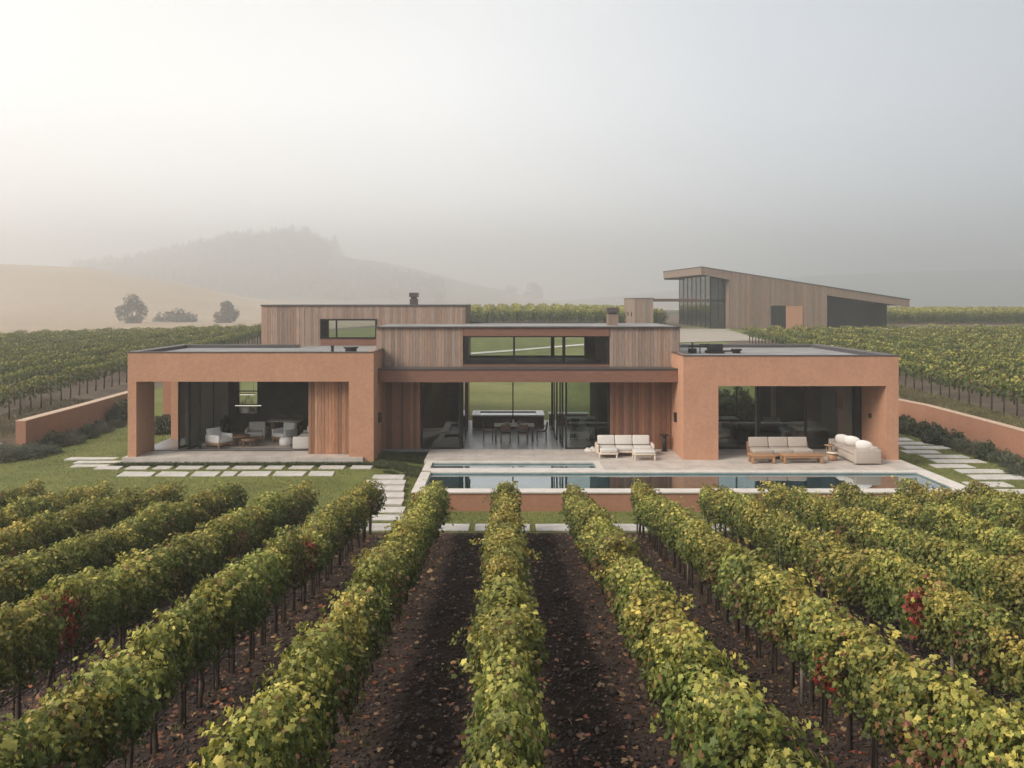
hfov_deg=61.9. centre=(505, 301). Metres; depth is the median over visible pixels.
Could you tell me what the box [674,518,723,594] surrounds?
grapevine
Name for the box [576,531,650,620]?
grapevine
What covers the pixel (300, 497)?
grapevine
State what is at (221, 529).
grapevine
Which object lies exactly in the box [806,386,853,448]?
sliding door
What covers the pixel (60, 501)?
grapevine
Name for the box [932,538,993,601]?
grapevine
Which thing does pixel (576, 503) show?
grapevine
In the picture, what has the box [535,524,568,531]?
paver
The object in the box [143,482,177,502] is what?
grapevine
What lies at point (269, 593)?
grapevine
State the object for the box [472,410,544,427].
raised water basin
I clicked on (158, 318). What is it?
tree
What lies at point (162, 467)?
paver
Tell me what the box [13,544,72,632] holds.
grapevine
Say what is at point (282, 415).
dining chair
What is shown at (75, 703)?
grapevine
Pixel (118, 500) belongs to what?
grapevine
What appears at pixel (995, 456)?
shrub
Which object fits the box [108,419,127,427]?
shrub
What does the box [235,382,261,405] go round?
pendant lamp
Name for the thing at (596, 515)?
grapevine
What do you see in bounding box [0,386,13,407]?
grapevine
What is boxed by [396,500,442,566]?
grapevine
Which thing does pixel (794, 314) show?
sliding door
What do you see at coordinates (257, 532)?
grapevine
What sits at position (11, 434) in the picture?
rough grass
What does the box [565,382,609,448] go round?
sliding door
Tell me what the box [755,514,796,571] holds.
grapevine
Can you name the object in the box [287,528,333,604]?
grapevine
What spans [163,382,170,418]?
pillar
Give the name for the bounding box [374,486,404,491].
paver
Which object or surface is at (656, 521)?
grapevine
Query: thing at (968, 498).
grapevine
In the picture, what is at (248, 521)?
grapevine
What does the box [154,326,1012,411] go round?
back lawn
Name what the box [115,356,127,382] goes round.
grapevine
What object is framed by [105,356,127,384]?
grapevine
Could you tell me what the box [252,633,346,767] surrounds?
grapevine
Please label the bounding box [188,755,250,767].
grapevine
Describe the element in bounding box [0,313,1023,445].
field soil
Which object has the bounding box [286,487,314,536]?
grapevine
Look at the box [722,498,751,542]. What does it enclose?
grapevine
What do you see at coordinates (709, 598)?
grapevine
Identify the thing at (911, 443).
paver
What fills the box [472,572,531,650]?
grapevine
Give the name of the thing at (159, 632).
grapevine
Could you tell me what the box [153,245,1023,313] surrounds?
distant hills
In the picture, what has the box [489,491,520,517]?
grapevine
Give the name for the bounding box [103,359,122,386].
grapevine
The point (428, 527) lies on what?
grapevine
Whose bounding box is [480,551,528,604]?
grapevine
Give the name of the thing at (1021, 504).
grapevine
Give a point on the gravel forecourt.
(698, 335)
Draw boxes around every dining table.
[267,419,303,436]
[494,423,534,441]
[718,416,738,433]
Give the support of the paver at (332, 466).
on the lawn at (355, 479)
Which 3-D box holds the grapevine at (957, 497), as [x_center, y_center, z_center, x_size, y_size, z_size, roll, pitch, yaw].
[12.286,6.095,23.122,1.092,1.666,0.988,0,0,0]
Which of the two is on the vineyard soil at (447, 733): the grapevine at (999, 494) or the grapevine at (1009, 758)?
the grapevine at (1009, 758)
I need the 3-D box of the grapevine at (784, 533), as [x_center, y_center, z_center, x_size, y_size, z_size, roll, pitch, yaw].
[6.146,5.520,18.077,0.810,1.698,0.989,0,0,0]
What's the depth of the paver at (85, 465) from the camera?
34.15 m
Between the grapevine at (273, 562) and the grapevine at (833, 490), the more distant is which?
the grapevine at (833, 490)
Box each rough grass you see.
[0,397,92,437]
[899,384,1023,428]
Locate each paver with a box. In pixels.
[64,457,118,460]
[70,464,109,467]
[73,461,121,463]
[94,466,122,469]
[117,471,155,476]
[124,466,150,469]
[152,466,172,469]
[155,471,189,476]
[175,466,203,469]
[191,471,220,476]
[206,466,228,469]
[221,471,237,476]
[232,466,261,469]
[237,471,271,475]
[265,465,284,468]
[273,471,306,475]
[288,466,314,468]
[308,471,334,475]
[318,465,345,468]
[350,465,372,468]
[360,523,392,531]
[366,480,405,485]
[372,475,404,479]
[372,515,401,520]
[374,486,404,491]
[379,507,405,513]
[380,492,404,498]
[380,499,403,505]
[439,524,469,531]
[475,524,488,531]
[519,524,529,531]
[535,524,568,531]
[613,524,647,531]
[711,524,728,531]
[899,438,912,440]
[899,442,933,444]
[899,450,941,453]
[900,446,950,448]
[919,455,969,457]
[928,464,975,467]
[929,459,986,462]
[953,469,1008,473]
[962,482,1014,486]
[967,474,1023,479]
[995,489,1023,494]
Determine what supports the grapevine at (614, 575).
on the vineyard soil at (447, 733)
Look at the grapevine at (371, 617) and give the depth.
11.61 m
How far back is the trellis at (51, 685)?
12.06 m
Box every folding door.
[178,382,187,448]
[188,382,190,448]
[189,382,198,448]
[199,382,200,448]
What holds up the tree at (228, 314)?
on the dry hillside
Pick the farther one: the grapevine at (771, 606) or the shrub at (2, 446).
the shrub at (2, 446)
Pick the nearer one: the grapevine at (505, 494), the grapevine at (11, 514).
the grapevine at (11, 514)
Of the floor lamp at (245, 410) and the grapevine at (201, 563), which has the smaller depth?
the grapevine at (201, 563)
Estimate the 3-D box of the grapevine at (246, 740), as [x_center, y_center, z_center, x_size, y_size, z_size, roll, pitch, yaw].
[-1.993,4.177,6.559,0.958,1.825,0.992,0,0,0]
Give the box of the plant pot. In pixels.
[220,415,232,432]
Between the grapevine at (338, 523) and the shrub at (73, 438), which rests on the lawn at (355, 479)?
the shrub at (73, 438)
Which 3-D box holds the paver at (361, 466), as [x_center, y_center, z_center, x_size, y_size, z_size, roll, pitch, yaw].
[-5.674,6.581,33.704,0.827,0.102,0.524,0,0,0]
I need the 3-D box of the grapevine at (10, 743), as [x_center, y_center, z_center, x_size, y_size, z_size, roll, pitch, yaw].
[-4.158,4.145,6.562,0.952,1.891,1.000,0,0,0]
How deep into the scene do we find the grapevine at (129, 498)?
23.14 m
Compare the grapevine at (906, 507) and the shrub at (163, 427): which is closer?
the grapevine at (906, 507)
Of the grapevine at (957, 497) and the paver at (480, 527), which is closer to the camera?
the grapevine at (957, 497)
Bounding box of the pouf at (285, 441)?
[279,437,291,445]
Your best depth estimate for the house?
37.16 m
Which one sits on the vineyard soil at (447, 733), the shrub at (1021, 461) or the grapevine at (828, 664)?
the grapevine at (828, 664)
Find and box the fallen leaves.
[1,533,1018,767]
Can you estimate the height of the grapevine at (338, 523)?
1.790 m
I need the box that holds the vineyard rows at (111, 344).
[0,323,260,404]
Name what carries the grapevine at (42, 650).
on the vineyard soil at (447, 733)
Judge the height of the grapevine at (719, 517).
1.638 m
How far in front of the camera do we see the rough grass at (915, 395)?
43.66 m
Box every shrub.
[0,441,12,450]
[0,444,25,462]
[2,442,36,457]
[14,445,49,459]
[22,440,49,450]
[36,429,69,447]
[36,444,65,455]
[59,427,82,441]
[60,432,86,445]
[75,424,99,438]
[91,419,112,429]
[95,421,114,432]
[106,397,127,420]
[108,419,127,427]
[154,414,170,425]
[154,417,170,435]
[240,395,256,412]
[719,386,754,419]
[719,388,740,419]
[899,415,919,425]
[899,420,915,434]
[910,420,931,437]
[919,428,945,444]
[922,421,950,437]
[940,428,968,446]
[950,437,977,452]
[963,438,987,454]
[971,439,1001,459]
[985,446,1020,462]
[995,453,1021,468]
[1002,462,1023,475]
[1017,457,1023,467]
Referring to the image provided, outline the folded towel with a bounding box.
[584,446,595,451]
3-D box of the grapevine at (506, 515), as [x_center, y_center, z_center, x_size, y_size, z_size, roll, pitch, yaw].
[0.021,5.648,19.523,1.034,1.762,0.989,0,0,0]
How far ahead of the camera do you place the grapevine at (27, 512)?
21.74 m
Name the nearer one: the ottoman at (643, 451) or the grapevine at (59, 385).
the ottoman at (643, 451)
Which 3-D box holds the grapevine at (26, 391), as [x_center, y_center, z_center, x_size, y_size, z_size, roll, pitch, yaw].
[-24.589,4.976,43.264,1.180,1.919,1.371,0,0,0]
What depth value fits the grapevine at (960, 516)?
18.85 m
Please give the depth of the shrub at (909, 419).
44.54 m
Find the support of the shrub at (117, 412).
on the lawn at (355, 479)
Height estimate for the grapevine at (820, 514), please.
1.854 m
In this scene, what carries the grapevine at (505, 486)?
on the vineyard soil at (447, 733)
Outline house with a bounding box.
[122,293,899,463]
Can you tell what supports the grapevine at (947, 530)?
on the vineyard soil at (447, 733)
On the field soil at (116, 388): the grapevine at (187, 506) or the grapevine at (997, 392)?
the grapevine at (997, 392)
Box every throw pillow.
[835,434,846,443]
[844,436,859,445]
[855,440,872,448]
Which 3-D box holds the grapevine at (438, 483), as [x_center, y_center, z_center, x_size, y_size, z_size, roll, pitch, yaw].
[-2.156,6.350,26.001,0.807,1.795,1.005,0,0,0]
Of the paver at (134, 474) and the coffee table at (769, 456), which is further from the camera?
the coffee table at (769, 456)
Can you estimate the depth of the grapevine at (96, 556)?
16.69 m
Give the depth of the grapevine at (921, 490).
25.37 m
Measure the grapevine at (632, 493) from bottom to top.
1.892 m
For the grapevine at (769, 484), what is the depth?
26.06 m
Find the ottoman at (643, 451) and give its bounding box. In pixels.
[632,448,655,460]
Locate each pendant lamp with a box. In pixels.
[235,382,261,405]
[239,382,254,394]
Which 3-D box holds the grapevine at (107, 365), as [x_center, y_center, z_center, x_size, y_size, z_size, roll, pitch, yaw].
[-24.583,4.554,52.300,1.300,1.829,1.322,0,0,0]
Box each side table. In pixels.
[660,434,668,451]
[824,444,834,455]
[826,451,838,460]
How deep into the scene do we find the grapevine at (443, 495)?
25.22 m
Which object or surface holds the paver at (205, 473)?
on the lawn at (355, 479)
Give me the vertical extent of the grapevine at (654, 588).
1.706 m
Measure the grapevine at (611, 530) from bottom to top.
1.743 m
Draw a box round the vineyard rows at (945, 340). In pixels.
[741,323,1023,403]
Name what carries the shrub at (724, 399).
on the lawn at (355, 479)
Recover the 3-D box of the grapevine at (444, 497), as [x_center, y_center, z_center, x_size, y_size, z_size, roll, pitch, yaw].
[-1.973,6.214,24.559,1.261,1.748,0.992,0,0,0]
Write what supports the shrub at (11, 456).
on the lawn at (355, 479)
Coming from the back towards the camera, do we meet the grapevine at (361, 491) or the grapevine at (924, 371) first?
the grapevine at (924, 371)
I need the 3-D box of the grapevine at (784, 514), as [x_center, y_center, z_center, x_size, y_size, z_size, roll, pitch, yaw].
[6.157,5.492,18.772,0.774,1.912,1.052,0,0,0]
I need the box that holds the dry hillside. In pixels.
[0,264,678,334]
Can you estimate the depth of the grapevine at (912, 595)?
12.36 m
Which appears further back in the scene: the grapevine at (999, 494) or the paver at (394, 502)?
the paver at (394, 502)
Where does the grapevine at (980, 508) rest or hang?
on the vineyard soil at (447, 733)
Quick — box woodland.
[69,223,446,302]
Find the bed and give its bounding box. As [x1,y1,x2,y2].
[785,421,828,437]
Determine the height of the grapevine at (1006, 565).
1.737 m
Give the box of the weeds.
[19,533,996,767]
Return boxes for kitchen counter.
[567,417,595,437]
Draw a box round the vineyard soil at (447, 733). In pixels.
[0,533,1023,767]
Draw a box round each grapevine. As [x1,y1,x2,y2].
[0,383,24,419]
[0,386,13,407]
[0,487,22,507]
[0,494,7,511]
[0,505,32,555]
[0,509,9,529]
[0,516,48,585]
[0,526,30,571]
[0,546,5,565]
[0,549,61,625]
[0,561,35,651]
[0,581,7,606]
[0,597,61,726]
[0,601,39,703]
[0,662,32,681]
[0,696,115,767]
[0,712,47,767]
[2,496,42,536]
[3,684,125,767]
[6,380,37,414]
[10,486,36,510]
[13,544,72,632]
[15,510,65,554]
[16,378,47,410]
[17,495,54,524]
[17,574,86,699]
[19,479,47,499]
[30,375,53,408]
[30,514,83,564]
[30,566,122,689]
[33,491,70,543]
[36,374,65,404]
[40,537,86,622]
[44,372,74,401]
[44,645,170,767]
[47,500,97,551]
[49,493,82,518]
[56,366,87,398]
[56,484,96,529]
[57,527,113,607]
[64,364,93,395]
[68,496,109,533]
[69,563,134,670]
[73,487,103,504]
[74,364,100,392]
[82,363,107,390]
[82,530,122,572]
[84,497,126,536]
[86,481,114,510]
[88,523,147,594]
[88,637,183,767]
[92,494,133,528]
[96,360,114,388]
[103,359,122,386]
[104,555,155,651]
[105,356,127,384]
[109,485,147,547]
[111,516,154,559]
[111,548,177,643]
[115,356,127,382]
[122,493,153,517]
[123,609,193,754]
[124,507,169,571]
[131,486,164,525]
[133,500,183,551]
[134,544,198,623]
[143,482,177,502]
[148,535,205,611]
[150,481,188,517]
[152,593,217,726]
[154,502,188,544]
[158,529,221,600]
[167,500,195,541]
[172,581,231,707]
[182,489,229,527]
[184,498,210,533]
[186,528,225,588]
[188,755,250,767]
[192,556,274,673]
[193,568,249,689]
[196,486,226,522]
[196,513,261,569]
[197,706,292,767]
[198,519,232,578]
[213,479,242,512]
[216,493,233,517]
[216,507,258,567]
[216,664,341,767]
[221,482,249,511]
[225,685,306,767]
[226,559,279,659]
[230,507,265,559]
[240,548,290,644]
[241,505,269,554]
[249,498,282,550]
[250,490,289,540]
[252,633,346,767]
[260,542,295,632]
[262,525,308,622]
[266,493,292,539]
[273,620,358,767]
[274,492,301,531]
[279,528,319,612]
[283,488,306,532]
[286,480,319,526]
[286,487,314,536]
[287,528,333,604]
[296,619,373,750]
[297,516,341,587]
[298,521,332,595]
[306,504,350,580]
[312,586,373,725]
[316,499,359,567]
[324,510,350,574]
[324,584,382,706]
[326,496,358,561]
[341,497,363,555]
[342,486,373,547]
[342,580,395,688]
[343,483,384,542]
[346,554,395,671]
[348,493,370,551]
[350,547,403,658]
[352,551,411,644]
[353,535,424,622]
[360,481,378,538]
[363,479,386,534]
[375,549,412,634]
[378,532,425,611]
[379,517,427,603]
[391,516,430,557]
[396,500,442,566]
[400,512,430,587]
[402,509,433,554]
[406,491,453,556]
[410,491,440,562]
[413,510,436,573]
[417,489,446,552]
[420,485,456,542]
[425,486,451,520]
[426,478,447,528]
[427,488,445,547]
[442,614,542,698]
[450,598,549,677]
[451,658,543,764]
[455,706,546,767]
[462,678,558,767]
[467,614,541,715]
[469,527,541,571]
[469,574,540,647]
[471,644,546,757]
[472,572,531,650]
[474,571,527,619]
[476,534,541,586]
[479,753,534,767]
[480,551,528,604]
[482,480,521,507]
[482,519,528,548]
[482,536,524,572]
[483,508,528,549]
[484,525,525,557]
[484,548,532,594]
[485,522,524,553]
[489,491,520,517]
[490,493,520,519]
[490,497,520,531]
[491,496,518,518]
[493,493,518,516]
[494,482,518,498]
[557,497,598,551]
[560,483,582,533]
[560,486,589,538]
[563,493,590,544]
[564,491,582,539]
[565,495,595,551]
[567,500,590,561]
[571,502,609,567]
[574,502,620,573]
[575,517,623,587]
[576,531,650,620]
[577,509,617,579]
[579,516,618,594]
[588,528,636,604]
[589,525,636,611]
[590,557,669,659]
[597,544,644,631]
[603,552,651,644]
[612,560,677,671]
[614,572,696,685]
[617,588,696,706]
[629,478,645,534]
[629,497,655,547]
[630,484,654,538]
[632,614,721,752]
[633,483,660,542]
[634,602,710,728]
[635,491,672,551]
[647,494,668,556]
[647,496,683,561]
[648,619,750,736]
[648,669,779,767]
[656,504,700,580]
[656,505,698,573]
[657,501,697,568]
[657,658,753,767]
[666,513,709,586]
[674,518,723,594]
[683,672,830,767]
[686,525,728,603]
[694,534,728,611]
[695,487,715,524]
[698,534,754,622]
[699,488,716,533]
[700,481,738,537]
[705,490,737,537]
[710,553,768,644]
[712,542,761,633]
[715,490,743,540]
[720,548,807,657]
[721,564,815,672]
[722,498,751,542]
[726,733,787,767]
[730,490,762,548]
[737,499,772,557]
[745,509,778,560]
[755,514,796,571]
[756,481,785,517]
[756,574,830,688]
[763,505,799,570]
[763,747,833,767]
[764,484,791,516]
[770,488,803,518]
[771,517,811,578]
[774,590,840,707]
[779,483,813,523]
[785,595,867,725]
[788,527,822,586]
[790,531,843,603]
[791,491,821,529]
[800,494,830,534]
[804,530,864,620]
[804,612,901,751]
[812,495,841,536]
[815,546,882,621]
[821,500,856,566]
[823,507,870,552]
[829,484,855,508]
[830,545,896,641]
[836,481,863,508]
[840,624,916,767]
[842,506,881,550]
[844,649,964,765]
[847,491,876,507]
[852,511,898,571]
[853,549,922,649]
[854,492,894,511]
[860,496,893,516]
[865,518,907,557]
[868,491,917,525]
[873,654,1023,767]
[876,558,955,661]
[879,528,936,565]
[887,475,923,505]
[888,501,933,537]
[890,550,974,670]
[895,525,950,578]
[899,361,916,385]
[901,501,964,556]
[902,359,924,388]
[906,481,933,505]
[906,502,939,537]
[908,535,981,614]
[910,361,933,390]
[911,491,942,512]
[915,364,943,393]
[917,674,1023,767]
[922,582,1002,689]
[923,364,953,394]
[926,486,966,522]
[930,504,970,542]
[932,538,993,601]
[935,369,963,396]
[939,493,975,532]
[942,595,1023,710]
[944,370,973,400]
[948,509,990,550]
[951,372,985,404]
[953,493,990,531]
[958,546,1022,616]
[959,480,999,498]
[961,518,1014,588]
[964,374,997,406]
[964,708,1023,767]
[966,497,1012,536]
[973,555,1023,629]
[975,378,1007,409]
[975,486,1000,515]
[978,526,1023,564]
[978,620,1023,721]
[984,497,1023,543]
[985,376,1020,412]
[992,490,1020,526]
[995,507,1023,534]
[997,378,1023,415]
[998,533,1023,565]
[1000,489,1023,521]
[1000,565,1023,627]
[1008,655,1023,705]
[1010,386,1023,403]
[1012,494,1023,507]
[1013,504,1023,532]
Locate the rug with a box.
[196,439,292,447]
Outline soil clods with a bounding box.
[0,533,1023,767]
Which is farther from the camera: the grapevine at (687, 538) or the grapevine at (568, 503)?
the grapevine at (568, 503)
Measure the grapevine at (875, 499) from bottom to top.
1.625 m
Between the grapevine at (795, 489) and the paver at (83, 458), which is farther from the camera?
the paver at (83, 458)
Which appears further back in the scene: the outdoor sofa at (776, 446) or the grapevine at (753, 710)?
the outdoor sofa at (776, 446)
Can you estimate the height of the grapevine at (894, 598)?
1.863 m
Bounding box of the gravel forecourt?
[680,328,766,341]
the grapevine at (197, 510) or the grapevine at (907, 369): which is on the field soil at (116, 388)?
the grapevine at (907, 369)
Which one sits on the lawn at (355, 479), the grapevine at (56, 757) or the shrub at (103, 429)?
the shrub at (103, 429)
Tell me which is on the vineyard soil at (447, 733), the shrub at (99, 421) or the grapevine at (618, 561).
the grapevine at (618, 561)
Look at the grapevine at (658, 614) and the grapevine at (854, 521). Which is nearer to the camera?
the grapevine at (658, 614)
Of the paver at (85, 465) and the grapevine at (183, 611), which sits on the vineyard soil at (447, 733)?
the grapevine at (183, 611)
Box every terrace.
[382,420,606,451]
[424,449,924,469]
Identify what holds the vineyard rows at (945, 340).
on the field soil at (116, 388)
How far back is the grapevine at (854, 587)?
14.40 m
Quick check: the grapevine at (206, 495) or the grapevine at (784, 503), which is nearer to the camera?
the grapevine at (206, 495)
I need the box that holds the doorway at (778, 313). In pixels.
[771,306,785,328]
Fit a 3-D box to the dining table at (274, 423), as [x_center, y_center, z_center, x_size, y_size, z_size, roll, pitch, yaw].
[-10.300,5.943,40.000,1.500,0.770,0.900,0,0,0]
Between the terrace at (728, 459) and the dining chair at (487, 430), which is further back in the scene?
the dining chair at (487, 430)
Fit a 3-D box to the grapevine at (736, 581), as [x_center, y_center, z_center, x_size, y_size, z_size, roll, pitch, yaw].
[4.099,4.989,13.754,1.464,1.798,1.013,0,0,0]
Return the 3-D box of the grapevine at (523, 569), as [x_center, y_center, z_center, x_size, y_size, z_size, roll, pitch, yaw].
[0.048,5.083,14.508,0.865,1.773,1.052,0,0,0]
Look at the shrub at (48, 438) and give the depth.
39.05 m
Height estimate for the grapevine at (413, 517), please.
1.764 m
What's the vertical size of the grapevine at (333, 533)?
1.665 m
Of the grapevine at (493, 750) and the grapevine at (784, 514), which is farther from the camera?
the grapevine at (784, 514)
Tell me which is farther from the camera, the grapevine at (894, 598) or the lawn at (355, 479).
the lawn at (355, 479)
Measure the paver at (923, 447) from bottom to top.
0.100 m
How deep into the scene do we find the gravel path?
80.99 m
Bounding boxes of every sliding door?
[421,382,460,448]
[462,382,465,447]
[554,382,557,439]
[559,382,562,446]
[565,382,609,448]
[718,386,758,448]
[759,386,805,436]
[786,306,802,328]
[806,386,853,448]
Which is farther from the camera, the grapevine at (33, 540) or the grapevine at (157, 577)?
the grapevine at (33, 540)
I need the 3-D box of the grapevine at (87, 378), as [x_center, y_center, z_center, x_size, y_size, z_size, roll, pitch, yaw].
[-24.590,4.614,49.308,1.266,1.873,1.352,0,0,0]
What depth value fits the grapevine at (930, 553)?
16.06 m
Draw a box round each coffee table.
[229,434,249,445]
[241,438,256,446]
[747,453,776,463]
[779,453,824,463]
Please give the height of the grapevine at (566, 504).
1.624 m
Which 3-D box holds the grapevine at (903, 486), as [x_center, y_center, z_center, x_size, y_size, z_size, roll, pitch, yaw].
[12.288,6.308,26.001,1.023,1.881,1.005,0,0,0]
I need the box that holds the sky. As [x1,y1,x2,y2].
[0,0,1023,300]
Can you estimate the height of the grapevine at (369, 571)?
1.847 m
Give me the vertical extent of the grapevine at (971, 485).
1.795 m
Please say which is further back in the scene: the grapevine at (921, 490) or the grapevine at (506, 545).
the grapevine at (921, 490)
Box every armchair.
[205,427,232,448]
[245,421,266,441]
[272,422,296,441]
[718,422,729,441]
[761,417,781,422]
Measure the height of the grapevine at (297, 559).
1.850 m
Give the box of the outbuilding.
[624,298,697,322]
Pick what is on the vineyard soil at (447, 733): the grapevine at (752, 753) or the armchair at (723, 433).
the grapevine at (752, 753)
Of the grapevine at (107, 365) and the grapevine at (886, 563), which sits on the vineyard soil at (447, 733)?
the grapevine at (886, 563)
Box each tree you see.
[113,294,148,322]
[152,311,173,321]
[161,308,197,321]
[213,301,239,322]
[329,234,344,254]
[504,285,517,293]
[523,282,542,299]
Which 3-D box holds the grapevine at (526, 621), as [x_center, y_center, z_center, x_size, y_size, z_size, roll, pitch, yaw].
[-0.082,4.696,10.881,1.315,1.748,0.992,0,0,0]
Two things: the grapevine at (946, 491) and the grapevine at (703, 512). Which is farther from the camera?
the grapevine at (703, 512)
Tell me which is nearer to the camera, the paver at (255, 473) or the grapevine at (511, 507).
the grapevine at (511, 507)
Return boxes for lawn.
[0,401,1023,532]
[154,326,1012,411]
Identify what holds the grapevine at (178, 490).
on the vineyard soil at (447, 733)
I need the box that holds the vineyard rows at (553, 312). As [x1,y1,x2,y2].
[471,303,670,323]
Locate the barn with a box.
[663,266,910,329]
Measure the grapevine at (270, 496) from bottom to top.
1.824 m
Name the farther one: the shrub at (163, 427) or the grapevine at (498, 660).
the shrub at (163, 427)
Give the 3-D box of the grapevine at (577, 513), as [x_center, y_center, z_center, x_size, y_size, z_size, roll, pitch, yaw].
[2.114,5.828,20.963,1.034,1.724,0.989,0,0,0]
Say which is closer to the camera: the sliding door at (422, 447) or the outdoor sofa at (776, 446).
the outdoor sofa at (776, 446)
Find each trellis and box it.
[0,520,303,707]
[33,498,372,767]
[247,582,374,763]
[570,526,762,767]
[636,516,1017,766]
[703,487,1022,711]
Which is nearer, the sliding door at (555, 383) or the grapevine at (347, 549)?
the grapevine at (347, 549)
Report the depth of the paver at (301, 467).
33.58 m
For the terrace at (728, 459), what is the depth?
34.56 m
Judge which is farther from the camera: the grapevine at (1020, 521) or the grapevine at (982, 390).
the grapevine at (982, 390)
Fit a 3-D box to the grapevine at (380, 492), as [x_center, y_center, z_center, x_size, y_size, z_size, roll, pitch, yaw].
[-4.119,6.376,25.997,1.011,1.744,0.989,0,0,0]
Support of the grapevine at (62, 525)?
on the vineyard soil at (447, 733)
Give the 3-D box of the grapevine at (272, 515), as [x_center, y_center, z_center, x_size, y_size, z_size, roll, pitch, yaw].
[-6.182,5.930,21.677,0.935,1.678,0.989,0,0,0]
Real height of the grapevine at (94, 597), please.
1.888 m
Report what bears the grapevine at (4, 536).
on the vineyard soil at (447, 733)
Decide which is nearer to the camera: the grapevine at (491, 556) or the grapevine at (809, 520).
the grapevine at (491, 556)
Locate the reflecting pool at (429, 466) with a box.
[422,461,603,473]
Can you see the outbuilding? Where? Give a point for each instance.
(638, 310)
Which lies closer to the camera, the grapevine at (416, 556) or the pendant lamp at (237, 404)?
the grapevine at (416, 556)
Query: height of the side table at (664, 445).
0.700 m
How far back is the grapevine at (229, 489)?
25.14 m
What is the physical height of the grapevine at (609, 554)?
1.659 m
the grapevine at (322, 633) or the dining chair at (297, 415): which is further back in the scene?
the dining chair at (297, 415)
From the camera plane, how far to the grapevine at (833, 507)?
21.10 m
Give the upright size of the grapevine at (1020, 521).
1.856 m
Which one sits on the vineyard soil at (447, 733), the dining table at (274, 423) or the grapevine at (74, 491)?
the grapevine at (74, 491)
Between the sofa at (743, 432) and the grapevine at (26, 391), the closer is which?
the sofa at (743, 432)
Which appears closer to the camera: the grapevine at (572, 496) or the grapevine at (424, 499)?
the grapevine at (424, 499)
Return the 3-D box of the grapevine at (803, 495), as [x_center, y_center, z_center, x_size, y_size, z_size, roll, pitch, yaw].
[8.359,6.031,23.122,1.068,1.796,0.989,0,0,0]
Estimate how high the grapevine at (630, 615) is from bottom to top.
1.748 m
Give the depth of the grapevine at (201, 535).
17.40 m
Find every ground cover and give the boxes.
[112,461,370,467]
[371,450,426,477]
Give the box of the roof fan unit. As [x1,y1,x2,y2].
[688,342,741,353]
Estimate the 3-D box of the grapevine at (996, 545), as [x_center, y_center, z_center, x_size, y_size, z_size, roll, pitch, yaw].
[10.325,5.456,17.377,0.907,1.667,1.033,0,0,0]
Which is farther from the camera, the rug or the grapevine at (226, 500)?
the rug
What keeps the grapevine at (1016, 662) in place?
on the vineyard soil at (447, 733)
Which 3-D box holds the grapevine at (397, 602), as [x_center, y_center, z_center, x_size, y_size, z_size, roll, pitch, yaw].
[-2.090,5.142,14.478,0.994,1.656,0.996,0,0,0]
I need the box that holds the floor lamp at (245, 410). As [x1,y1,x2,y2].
[241,407,249,428]
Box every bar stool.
[570,419,579,439]
[585,419,594,439]
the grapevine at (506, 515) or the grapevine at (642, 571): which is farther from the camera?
the grapevine at (506, 515)
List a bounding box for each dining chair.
[278,413,286,427]
[293,413,301,432]
[482,421,492,440]
[500,419,509,438]
[500,425,510,443]
[517,419,526,435]
[517,425,528,443]
[536,421,547,440]
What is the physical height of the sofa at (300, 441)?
0.680 m
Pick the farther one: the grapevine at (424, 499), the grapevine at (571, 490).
the grapevine at (571, 490)
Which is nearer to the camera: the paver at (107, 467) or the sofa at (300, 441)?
the paver at (107, 467)
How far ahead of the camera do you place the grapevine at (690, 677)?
8.89 m
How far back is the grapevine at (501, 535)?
16.58 m
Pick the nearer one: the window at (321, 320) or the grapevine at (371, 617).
the grapevine at (371, 617)
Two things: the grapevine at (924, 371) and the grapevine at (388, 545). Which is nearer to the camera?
the grapevine at (388, 545)
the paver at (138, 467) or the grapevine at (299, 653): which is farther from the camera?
the paver at (138, 467)
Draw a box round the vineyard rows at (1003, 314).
[887,306,1023,322]
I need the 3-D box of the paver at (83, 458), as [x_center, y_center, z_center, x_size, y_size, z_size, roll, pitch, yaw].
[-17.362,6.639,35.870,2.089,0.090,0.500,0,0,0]
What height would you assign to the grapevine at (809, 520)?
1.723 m
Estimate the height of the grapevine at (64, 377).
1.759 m
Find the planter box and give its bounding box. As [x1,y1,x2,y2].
[548,412,588,424]
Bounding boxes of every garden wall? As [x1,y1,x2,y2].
[15,391,127,446]
[899,399,1023,457]
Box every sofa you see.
[293,430,307,448]
[595,435,654,457]
[734,423,794,441]
[747,437,813,459]
[828,438,880,463]
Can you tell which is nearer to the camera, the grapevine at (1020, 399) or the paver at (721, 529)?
the paver at (721, 529)
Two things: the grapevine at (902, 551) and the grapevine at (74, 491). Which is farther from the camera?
the grapevine at (74, 491)
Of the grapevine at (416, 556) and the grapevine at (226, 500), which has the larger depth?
the grapevine at (226, 500)
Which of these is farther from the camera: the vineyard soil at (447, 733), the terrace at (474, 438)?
the terrace at (474, 438)
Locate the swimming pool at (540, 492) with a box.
[411,470,977,511]
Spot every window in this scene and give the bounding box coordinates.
[238,382,257,413]
[320,319,376,338]
[463,336,608,364]
[466,382,552,428]
[469,337,583,360]
[718,386,754,420]
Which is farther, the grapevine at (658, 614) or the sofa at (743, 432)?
the sofa at (743, 432)
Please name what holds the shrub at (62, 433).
on the lawn at (355, 479)
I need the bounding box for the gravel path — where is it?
[471,344,583,353]
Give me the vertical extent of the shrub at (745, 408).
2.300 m
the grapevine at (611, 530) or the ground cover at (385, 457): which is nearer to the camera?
the grapevine at (611, 530)
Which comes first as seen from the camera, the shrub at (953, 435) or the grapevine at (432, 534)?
the grapevine at (432, 534)

